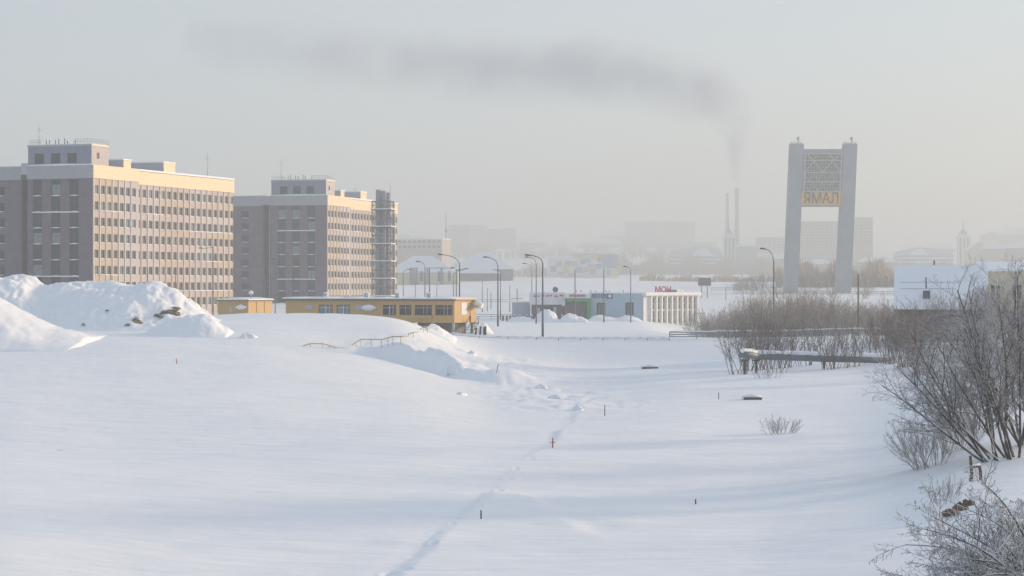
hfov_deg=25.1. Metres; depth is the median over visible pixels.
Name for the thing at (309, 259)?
window
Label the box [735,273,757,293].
thicket shrub
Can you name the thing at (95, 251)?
window
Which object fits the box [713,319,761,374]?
bare shrub
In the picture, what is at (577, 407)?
snow lump
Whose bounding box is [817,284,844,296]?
thicket shrub
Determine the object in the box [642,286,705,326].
ribbed building
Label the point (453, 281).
street lamp
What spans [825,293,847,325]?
thicket shrub
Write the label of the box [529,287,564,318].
shop
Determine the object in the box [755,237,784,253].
town block
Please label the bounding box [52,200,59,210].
window
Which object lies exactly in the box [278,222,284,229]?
window
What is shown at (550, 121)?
sky
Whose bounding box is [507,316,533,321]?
snow heap
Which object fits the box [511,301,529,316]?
storage shed
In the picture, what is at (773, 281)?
street lamp
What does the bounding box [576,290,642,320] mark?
pharmacy
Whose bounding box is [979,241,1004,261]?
domed building
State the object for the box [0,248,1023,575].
snow ground
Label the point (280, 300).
window
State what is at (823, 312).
thicket shrub
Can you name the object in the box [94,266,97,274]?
window
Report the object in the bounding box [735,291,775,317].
thicket shrub
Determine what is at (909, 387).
willow
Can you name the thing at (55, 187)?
window
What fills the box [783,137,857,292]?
bridge tower
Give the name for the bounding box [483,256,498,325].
street lamp
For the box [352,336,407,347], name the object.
yellow fence
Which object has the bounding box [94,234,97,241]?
window
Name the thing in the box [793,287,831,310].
thicket shrub
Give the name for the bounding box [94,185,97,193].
window
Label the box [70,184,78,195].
window
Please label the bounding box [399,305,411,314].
window
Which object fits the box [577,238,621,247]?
town block
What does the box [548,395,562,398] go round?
snow lump
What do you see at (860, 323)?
thicket shrub
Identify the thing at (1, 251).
window
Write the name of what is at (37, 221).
window
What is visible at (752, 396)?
buried board
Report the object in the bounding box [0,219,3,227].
window
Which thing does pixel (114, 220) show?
window
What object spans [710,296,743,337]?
thicket shrub
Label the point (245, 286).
window
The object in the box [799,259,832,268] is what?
town block
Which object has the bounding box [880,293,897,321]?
thicket shrub
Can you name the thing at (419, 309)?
window
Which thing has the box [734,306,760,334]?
thicket shrub
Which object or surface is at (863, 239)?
town block
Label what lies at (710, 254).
pavilion
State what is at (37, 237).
window
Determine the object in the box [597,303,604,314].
door
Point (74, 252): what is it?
window
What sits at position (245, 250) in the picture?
window
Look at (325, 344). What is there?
yellow fence
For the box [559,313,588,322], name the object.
snow heap
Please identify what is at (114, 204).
window
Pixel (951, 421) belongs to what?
willow
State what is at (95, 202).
window
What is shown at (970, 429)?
whip bush
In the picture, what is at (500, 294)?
street lamp
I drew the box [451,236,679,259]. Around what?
distant wood
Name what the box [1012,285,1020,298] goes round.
window
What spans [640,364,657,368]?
buried board
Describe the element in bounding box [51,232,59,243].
window
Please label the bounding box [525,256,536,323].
street lamp
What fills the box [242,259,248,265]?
window
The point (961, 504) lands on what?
earth clod
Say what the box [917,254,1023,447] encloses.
willow
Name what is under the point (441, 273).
hall
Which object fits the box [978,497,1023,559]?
willow bush
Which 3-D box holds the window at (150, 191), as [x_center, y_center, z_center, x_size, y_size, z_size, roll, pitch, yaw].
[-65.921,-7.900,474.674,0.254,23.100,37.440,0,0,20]
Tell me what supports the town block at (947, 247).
on the snow ground
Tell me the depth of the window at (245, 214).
583.96 m
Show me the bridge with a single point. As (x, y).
(873, 293)
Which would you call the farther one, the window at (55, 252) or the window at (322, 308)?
the window at (55, 252)
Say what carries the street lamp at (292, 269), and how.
on the snow ground
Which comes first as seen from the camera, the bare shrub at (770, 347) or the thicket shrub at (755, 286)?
the bare shrub at (770, 347)
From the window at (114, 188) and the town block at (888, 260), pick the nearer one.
the window at (114, 188)
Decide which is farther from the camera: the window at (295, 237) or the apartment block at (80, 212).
the window at (295, 237)
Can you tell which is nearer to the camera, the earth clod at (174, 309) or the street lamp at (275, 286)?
the earth clod at (174, 309)
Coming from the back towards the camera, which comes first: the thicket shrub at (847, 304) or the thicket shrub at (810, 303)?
the thicket shrub at (847, 304)
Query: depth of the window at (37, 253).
439.29 m
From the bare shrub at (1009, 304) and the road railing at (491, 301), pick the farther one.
the road railing at (491, 301)
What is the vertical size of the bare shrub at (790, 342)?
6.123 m
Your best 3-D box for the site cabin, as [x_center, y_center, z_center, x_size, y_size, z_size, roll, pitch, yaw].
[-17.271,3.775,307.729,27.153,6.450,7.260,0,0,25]
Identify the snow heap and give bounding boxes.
[0,274,222,331]
[0,298,107,351]
[142,314,233,337]
[425,324,456,342]
[477,323,492,333]
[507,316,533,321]
[534,309,559,321]
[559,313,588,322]
[588,315,643,322]
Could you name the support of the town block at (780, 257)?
on the snow ground
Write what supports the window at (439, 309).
in the site cabin
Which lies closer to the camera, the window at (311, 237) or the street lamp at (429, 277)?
the street lamp at (429, 277)
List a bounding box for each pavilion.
[667,246,721,265]
[893,247,954,264]
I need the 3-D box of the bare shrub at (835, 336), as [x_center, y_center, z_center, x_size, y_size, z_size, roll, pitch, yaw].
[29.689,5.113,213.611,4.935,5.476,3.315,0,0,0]
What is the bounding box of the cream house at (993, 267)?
[974,262,1023,334]
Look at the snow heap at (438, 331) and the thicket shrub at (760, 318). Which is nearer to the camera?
the snow heap at (438, 331)
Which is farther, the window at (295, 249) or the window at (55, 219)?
the window at (295, 249)
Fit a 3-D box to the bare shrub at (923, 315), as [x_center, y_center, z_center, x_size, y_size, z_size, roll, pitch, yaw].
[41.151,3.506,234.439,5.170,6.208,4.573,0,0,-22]
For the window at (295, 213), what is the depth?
579.42 m
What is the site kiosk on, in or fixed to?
on the snow ground
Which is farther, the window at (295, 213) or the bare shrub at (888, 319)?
the window at (295, 213)
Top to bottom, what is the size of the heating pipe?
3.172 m
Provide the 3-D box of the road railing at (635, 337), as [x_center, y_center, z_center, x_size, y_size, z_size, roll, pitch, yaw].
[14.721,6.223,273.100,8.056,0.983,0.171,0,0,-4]
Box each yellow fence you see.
[303,343,348,347]
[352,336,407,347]
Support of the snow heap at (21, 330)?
on the snow ground
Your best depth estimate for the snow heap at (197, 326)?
220.01 m
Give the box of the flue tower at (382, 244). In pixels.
[370,190,395,296]
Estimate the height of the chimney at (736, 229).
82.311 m
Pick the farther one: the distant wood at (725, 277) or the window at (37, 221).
the distant wood at (725, 277)
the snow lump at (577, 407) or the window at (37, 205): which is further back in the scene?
the window at (37, 205)
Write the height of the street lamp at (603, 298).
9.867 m
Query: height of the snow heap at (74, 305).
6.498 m
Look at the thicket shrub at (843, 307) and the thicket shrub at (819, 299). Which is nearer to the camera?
the thicket shrub at (819, 299)
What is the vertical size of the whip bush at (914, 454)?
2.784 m
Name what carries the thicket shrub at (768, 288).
on the snow ground
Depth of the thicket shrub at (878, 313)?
286.71 m
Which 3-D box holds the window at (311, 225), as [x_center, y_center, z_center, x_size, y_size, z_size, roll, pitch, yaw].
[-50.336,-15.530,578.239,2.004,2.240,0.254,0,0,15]
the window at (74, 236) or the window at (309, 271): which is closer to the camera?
the window at (74, 236)
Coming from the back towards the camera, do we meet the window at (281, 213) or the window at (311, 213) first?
the window at (281, 213)
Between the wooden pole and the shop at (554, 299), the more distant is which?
the shop at (554, 299)
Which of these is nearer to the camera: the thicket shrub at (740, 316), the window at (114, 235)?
the thicket shrub at (740, 316)
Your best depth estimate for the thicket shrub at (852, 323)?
289.75 m
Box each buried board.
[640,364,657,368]
[742,393,761,399]
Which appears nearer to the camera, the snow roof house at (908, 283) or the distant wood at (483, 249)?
the snow roof house at (908, 283)
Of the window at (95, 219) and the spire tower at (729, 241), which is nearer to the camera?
the window at (95, 219)
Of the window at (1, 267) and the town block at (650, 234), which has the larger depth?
the town block at (650, 234)
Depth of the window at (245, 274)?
583.96 m
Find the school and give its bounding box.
[547,252,617,277]
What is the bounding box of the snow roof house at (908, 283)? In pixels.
[893,260,988,341]
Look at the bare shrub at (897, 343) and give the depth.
204.48 m
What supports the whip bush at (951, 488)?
on the snow ground
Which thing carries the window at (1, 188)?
in the apartment block at (80, 212)
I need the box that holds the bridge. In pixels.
[763,291,893,294]
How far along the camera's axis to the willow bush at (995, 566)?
61.19 m
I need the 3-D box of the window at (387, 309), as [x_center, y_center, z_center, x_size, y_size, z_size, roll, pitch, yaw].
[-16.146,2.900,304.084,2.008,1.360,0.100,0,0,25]
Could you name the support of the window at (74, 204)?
in the apartment block at (80, 212)
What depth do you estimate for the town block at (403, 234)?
3489.32 m
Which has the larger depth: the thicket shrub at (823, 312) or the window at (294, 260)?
the window at (294, 260)
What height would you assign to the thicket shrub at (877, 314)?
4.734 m
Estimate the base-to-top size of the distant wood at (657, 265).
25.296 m
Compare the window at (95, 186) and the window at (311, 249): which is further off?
the window at (311, 249)
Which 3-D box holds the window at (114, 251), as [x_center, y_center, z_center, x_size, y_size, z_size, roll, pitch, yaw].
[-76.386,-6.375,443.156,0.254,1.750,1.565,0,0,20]
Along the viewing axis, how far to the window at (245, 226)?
583.96 m
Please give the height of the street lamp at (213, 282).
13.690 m
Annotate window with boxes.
[0,187,3,195]
[0,203,3,211]
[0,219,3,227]
[0,235,3,243]
[0,250,3,258]
[0,266,3,274]
[33,185,41,195]
[33,201,41,211]
[33,217,41,227]
[33,233,41,243]
[33,249,41,259]
[34,265,41,275]
[51,184,59,195]
[51,216,59,227]
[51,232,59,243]
[51,249,59,259]
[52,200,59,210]
[52,265,59,275]
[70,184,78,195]
[70,200,78,210]
[70,216,78,227]
[70,232,78,243]
[70,248,78,259]
[70,265,78,275]
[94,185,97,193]
[94,201,97,209]
[94,217,97,225]
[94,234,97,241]
[94,250,97,258]
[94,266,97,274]
[113,187,116,195]
[113,203,116,210]
[113,219,116,226]
[113,234,116,242]
[113,250,116,258]
[113,266,116,274]
[149,190,232,304]
[242,211,248,217]
[242,223,248,229]
[242,235,248,241]
[242,247,248,253]
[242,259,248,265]
[242,271,248,277]
[242,283,248,289]
[278,210,284,218]
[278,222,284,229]
[278,234,284,242]
[278,246,284,254]
[278,258,284,266]
[278,270,284,278]
[278,282,284,290]
[278,295,284,302]
[292,210,299,218]
[292,222,299,229]
[292,234,299,242]
[292,246,299,254]
[292,258,299,266]
[292,270,299,278]
[292,282,299,290]
[308,209,314,217]
[308,222,314,229]
[308,234,314,242]
[308,246,314,254]
[308,258,314,266]
[308,270,314,278]
[308,282,314,290]
[319,305,332,312]
[337,305,349,313]
[355,213,396,296]
[383,305,395,314]
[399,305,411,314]
[413,305,432,317]
[435,305,451,314]
[991,285,999,298]
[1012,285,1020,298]
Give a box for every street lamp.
[199,247,213,314]
[271,258,299,296]
[275,261,283,312]
[311,255,318,296]
[429,267,454,291]
[438,254,459,296]
[453,268,467,296]
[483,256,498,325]
[500,271,500,318]
[524,254,543,336]
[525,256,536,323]
[574,283,575,314]
[603,269,604,321]
[623,266,630,321]
[760,248,774,332]
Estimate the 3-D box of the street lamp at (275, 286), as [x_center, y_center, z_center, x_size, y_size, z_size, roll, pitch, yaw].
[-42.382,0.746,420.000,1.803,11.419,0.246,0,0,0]
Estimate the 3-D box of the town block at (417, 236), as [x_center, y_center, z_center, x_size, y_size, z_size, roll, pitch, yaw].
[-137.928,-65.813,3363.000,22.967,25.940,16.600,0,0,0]
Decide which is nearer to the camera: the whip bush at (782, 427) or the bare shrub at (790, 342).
the whip bush at (782, 427)
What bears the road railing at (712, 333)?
on the snow ground
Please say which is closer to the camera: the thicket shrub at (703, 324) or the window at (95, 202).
the thicket shrub at (703, 324)
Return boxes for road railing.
[450,332,535,338]
[476,314,511,316]
[480,299,511,303]
[536,336,602,339]
[602,336,669,340]
[669,327,895,338]
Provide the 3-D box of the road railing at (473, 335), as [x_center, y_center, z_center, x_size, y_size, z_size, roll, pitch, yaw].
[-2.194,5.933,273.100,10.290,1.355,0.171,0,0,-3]
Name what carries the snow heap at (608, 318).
on the snow ground
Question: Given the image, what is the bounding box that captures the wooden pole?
[857,274,859,335]
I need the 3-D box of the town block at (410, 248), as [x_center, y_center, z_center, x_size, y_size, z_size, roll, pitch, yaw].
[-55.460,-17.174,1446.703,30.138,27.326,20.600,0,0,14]
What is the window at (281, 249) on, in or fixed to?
in the apartment block at (293, 222)
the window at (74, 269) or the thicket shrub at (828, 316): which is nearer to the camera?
the thicket shrub at (828, 316)
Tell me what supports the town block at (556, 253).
on the snow ground
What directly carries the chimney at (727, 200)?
on the snow ground
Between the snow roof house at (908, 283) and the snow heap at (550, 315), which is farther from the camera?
the snow heap at (550, 315)
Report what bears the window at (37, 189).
in the apartment block at (80, 212)
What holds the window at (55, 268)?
in the apartment block at (80, 212)
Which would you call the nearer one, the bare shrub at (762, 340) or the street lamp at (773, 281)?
the bare shrub at (762, 340)
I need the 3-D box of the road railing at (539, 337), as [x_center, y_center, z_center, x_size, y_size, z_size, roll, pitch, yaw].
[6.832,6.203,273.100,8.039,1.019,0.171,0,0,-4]
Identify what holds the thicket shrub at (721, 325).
on the snow ground
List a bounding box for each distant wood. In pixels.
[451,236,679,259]
[451,260,619,277]
[616,250,803,274]
[639,272,774,281]
[772,257,894,287]
[817,257,1022,273]
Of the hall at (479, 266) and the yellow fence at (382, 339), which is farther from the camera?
the hall at (479, 266)
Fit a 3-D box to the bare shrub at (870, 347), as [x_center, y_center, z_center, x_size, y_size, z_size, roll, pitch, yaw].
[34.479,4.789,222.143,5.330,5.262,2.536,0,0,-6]
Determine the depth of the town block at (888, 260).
1875.75 m
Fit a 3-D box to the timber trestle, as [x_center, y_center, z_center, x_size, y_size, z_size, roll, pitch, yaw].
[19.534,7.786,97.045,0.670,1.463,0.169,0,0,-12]
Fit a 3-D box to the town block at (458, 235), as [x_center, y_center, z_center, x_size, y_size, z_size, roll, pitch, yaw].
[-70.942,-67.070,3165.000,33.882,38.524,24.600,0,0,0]
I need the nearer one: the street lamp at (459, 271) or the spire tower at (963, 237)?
the street lamp at (459, 271)
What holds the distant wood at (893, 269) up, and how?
on the snow ground
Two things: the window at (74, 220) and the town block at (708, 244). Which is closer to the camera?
the window at (74, 220)
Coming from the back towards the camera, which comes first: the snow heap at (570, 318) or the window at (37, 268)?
the window at (37, 268)
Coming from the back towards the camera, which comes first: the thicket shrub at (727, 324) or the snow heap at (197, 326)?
the thicket shrub at (727, 324)
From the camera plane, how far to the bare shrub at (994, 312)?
230.03 m
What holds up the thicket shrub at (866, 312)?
on the snow ground
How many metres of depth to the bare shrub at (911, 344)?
189.74 m
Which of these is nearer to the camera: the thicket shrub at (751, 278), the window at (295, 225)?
the window at (295, 225)
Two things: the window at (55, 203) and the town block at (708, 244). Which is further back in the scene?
the town block at (708, 244)
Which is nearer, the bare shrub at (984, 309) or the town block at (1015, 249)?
the bare shrub at (984, 309)
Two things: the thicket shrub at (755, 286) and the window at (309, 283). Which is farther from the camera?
the thicket shrub at (755, 286)
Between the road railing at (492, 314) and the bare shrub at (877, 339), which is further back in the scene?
the road railing at (492, 314)
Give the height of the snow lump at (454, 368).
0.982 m
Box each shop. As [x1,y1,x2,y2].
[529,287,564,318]
[562,293,590,318]
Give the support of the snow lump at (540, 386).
on the snow ground
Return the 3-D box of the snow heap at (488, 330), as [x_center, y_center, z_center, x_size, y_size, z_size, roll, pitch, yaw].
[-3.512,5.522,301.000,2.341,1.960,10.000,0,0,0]
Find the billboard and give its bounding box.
[698,278,710,297]
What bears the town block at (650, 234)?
on the snow ground
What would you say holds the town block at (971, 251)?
on the snow ground
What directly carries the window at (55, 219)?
in the apartment block at (80, 212)
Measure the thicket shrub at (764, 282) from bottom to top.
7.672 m
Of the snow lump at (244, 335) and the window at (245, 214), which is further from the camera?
the window at (245, 214)
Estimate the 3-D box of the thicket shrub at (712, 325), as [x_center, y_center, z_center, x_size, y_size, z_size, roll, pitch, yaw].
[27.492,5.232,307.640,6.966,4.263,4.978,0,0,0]
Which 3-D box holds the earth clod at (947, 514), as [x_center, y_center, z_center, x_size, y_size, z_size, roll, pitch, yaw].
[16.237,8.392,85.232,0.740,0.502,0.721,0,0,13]
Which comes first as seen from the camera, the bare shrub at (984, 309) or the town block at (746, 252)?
the bare shrub at (984, 309)
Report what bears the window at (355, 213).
in the apartment block at (293, 222)
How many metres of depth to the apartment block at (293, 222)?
581.82 m
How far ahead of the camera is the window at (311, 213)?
578.29 m
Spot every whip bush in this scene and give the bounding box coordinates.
[752,368,782,378]
[759,415,802,433]
[883,414,960,470]
[914,396,988,453]
[920,473,967,505]
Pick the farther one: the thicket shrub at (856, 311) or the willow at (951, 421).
the thicket shrub at (856, 311)
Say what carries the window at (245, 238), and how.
in the apartment block at (293, 222)
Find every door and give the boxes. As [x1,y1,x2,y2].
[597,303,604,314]
[625,302,633,314]
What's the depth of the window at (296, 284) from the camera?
579.42 m
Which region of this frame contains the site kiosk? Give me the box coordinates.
[216,290,274,314]
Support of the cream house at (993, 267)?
on the snow ground
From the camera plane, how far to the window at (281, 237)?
580.41 m
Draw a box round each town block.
[397,231,409,238]
[397,238,450,266]
[409,234,425,238]
[448,225,468,250]
[469,225,487,250]
[488,228,515,248]
[520,238,544,248]
[542,248,571,254]
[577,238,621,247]
[601,232,629,247]
[625,221,694,248]
[693,242,716,247]
[736,243,757,264]
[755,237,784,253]
[756,254,783,267]
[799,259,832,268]
[800,221,837,262]
[852,217,872,268]
[855,257,896,269]
[923,245,955,250]
[964,241,983,264]
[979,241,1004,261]
[980,231,996,244]
[996,228,1023,247]
[1004,241,1023,261]
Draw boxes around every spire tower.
[721,223,736,261]
[955,221,971,264]
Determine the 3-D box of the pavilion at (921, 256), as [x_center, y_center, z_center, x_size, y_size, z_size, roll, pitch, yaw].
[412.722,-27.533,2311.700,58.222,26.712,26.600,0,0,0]
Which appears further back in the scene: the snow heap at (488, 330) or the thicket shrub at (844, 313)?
the thicket shrub at (844, 313)
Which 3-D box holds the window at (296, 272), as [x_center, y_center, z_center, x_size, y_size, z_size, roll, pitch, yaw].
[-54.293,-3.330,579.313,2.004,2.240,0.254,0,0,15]
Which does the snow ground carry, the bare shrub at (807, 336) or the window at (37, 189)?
the bare shrub at (807, 336)
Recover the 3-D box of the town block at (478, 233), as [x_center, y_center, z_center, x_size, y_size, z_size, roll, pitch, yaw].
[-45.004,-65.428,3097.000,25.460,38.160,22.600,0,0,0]
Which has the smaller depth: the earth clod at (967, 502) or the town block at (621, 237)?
the earth clod at (967, 502)
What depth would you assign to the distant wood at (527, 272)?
1870.53 m
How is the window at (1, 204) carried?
in the apartment block at (80, 212)
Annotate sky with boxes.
[0,0,1023,248]
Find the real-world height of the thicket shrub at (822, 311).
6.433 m
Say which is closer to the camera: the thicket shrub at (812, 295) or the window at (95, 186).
the window at (95, 186)
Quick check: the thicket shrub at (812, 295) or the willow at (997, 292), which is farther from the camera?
the thicket shrub at (812, 295)
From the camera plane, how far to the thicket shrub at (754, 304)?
302.86 m
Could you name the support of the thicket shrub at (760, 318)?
on the snow ground
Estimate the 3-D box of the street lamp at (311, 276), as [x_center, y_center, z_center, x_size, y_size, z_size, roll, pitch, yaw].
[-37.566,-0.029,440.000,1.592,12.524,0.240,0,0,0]
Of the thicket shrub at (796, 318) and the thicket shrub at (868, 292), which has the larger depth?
the thicket shrub at (868, 292)
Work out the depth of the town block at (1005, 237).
3086.00 m
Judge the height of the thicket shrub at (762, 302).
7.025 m
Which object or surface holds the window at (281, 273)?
in the apartment block at (293, 222)
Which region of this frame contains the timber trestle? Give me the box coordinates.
[969,456,982,481]
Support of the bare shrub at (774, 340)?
on the snow ground
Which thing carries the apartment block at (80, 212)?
on the snow ground
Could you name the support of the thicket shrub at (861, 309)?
on the snow ground
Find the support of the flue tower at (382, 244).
on the snow ground
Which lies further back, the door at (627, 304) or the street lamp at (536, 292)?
the door at (627, 304)
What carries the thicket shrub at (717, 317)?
on the snow ground
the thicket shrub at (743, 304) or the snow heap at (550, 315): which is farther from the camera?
the snow heap at (550, 315)
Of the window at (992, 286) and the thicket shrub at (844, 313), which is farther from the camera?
the thicket shrub at (844, 313)
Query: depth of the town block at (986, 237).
3220.00 m
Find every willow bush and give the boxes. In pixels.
[868,443,1023,575]
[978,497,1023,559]
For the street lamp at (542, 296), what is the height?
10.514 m
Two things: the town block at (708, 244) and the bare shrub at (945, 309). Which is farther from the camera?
the town block at (708, 244)
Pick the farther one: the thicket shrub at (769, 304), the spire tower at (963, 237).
the spire tower at (963, 237)
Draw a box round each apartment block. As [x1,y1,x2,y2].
[0,130,234,312]
[233,174,397,302]
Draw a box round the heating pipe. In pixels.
[739,348,905,373]
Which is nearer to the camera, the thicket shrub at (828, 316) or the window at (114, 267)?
the thicket shrub at (828, 316)
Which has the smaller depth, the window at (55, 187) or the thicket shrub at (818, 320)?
the thicket shrub at (818, 320)
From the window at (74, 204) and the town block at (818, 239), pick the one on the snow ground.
the town block at (818, 239)
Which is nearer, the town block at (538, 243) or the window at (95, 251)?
the window at (95, 251)
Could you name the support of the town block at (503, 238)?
on the snow ground
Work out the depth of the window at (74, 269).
436.62 m
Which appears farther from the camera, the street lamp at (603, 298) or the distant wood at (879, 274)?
the distant wood at (879, 274)
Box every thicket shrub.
[675,313,720,337]
[691,312,739,337]
[701,308,734,334]
[705,313,739,337]
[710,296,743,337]
[711,315,744,337]
[712,306,757,334]
[723,280,751,293]
[724,301,769,336]
[728,291,764,318]
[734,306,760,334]
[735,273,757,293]
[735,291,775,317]
[736,290,771,336]
[739,276,763,293]
[744,304,791,336]
[746,290,788,311]
[748,271,774,292]
[752,282,794,332]
[764,285,808,336]
[765,283,792,297]
[767,304,817,336]
[772,292,821,336]
[785,287,826,336]
[785,289,822,336]
[792,288,816,325]
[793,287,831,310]
[795,282,822,297]
[795,303,838,336]
[798,294,846,333]
[805,295,839,335]
[805,299,836,336]
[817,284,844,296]
[819,313,859,335]
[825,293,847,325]
[827,292,855,327]
[829,302,859,332]
[837,291,865,330]
[837,299,877,332]
[840,301,880,332]
[842,302,885,334]
[846,300,882,332]
[852,283,878,298]
[860,304,893,332]
[863,299,896,335]
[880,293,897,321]
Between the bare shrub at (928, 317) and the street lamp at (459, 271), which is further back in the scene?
the street lamp at (459, 271)
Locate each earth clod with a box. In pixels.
[170,307,181,311]
[941,508,959,517]
[953,501,968,510]
[962,499,974,505]
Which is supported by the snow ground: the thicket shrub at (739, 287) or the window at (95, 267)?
the thicket shrub at (739, 287)
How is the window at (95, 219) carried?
in the apartment block at (80, 212)
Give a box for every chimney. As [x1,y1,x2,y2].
[725,193,729,232]
[734,188,739,244]
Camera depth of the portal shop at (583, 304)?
431.10 m
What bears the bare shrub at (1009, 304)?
on the snow ground
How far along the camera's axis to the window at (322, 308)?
308.18 m
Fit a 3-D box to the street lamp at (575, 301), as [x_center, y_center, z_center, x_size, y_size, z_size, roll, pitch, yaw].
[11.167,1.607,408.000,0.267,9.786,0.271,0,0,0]
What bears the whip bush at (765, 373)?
on the snow ground
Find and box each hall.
[397,256,458,284]
[454,253,513,280]
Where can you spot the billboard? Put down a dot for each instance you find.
(704, 282)
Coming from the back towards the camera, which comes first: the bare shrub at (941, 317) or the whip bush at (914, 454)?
the bare shrub at (941, 317)
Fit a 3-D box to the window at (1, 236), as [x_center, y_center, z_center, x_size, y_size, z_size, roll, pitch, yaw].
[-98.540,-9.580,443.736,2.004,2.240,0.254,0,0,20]
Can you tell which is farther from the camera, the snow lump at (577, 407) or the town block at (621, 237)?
the town block at (621, 237)
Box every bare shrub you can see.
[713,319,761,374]
[723,311,777,370]
[737,308,797,369]
[758,339,798,372]
[761,308,811,368]
[782,315,826,365]
[805,316,857,369]
[833,322,871,367]
[846,312,886,352]
[859,307,922,363]
[872,301,923,352]
[880,308,931,367]
[883,318,949,375]
[888,296,942,349]
[904,295,948,345]
[920,289,974,345]
[927,284,989,344]
[963,284,1011,342]
[969,287,1022,344]
[983,282,1023,332]
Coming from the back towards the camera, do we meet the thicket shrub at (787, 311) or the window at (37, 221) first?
the window at (37, 221)
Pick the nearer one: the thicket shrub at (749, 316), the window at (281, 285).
the thicket shrub at (749, 316)
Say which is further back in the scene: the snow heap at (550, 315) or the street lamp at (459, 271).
the snow heap at (550, 315)
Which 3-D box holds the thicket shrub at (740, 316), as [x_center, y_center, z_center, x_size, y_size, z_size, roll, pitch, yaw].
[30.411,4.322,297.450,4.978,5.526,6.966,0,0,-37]
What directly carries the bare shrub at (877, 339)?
on the snow ground
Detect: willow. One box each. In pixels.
[862,265,1023,462]
[884,304,1023,429]
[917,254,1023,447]
[927,270,1023,402]
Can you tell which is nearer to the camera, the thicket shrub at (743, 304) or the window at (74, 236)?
the thicket shrub at (743, 304)
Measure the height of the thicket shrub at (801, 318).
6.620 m
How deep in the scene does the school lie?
1700.00 m
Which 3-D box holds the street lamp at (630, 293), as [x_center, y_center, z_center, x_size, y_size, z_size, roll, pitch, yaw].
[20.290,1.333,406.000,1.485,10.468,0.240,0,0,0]
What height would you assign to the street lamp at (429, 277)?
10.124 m
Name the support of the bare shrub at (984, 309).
on the snow ground
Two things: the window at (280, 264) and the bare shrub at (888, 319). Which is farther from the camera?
the window at (280, 264)
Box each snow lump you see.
[238,333,257,338]
[446,363,466,373]
[534,384,546,388]
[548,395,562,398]
[572,405,582,410]
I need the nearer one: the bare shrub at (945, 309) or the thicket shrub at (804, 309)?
the bare shrub at (945, 309)
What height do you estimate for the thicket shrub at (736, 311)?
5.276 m
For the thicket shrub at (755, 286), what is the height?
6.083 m
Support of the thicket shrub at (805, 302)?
on the snow ground
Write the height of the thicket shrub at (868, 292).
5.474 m
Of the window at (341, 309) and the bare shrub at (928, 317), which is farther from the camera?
the window at (341, 309)
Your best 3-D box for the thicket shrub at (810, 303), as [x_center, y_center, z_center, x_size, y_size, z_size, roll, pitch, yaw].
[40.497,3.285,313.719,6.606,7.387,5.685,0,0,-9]

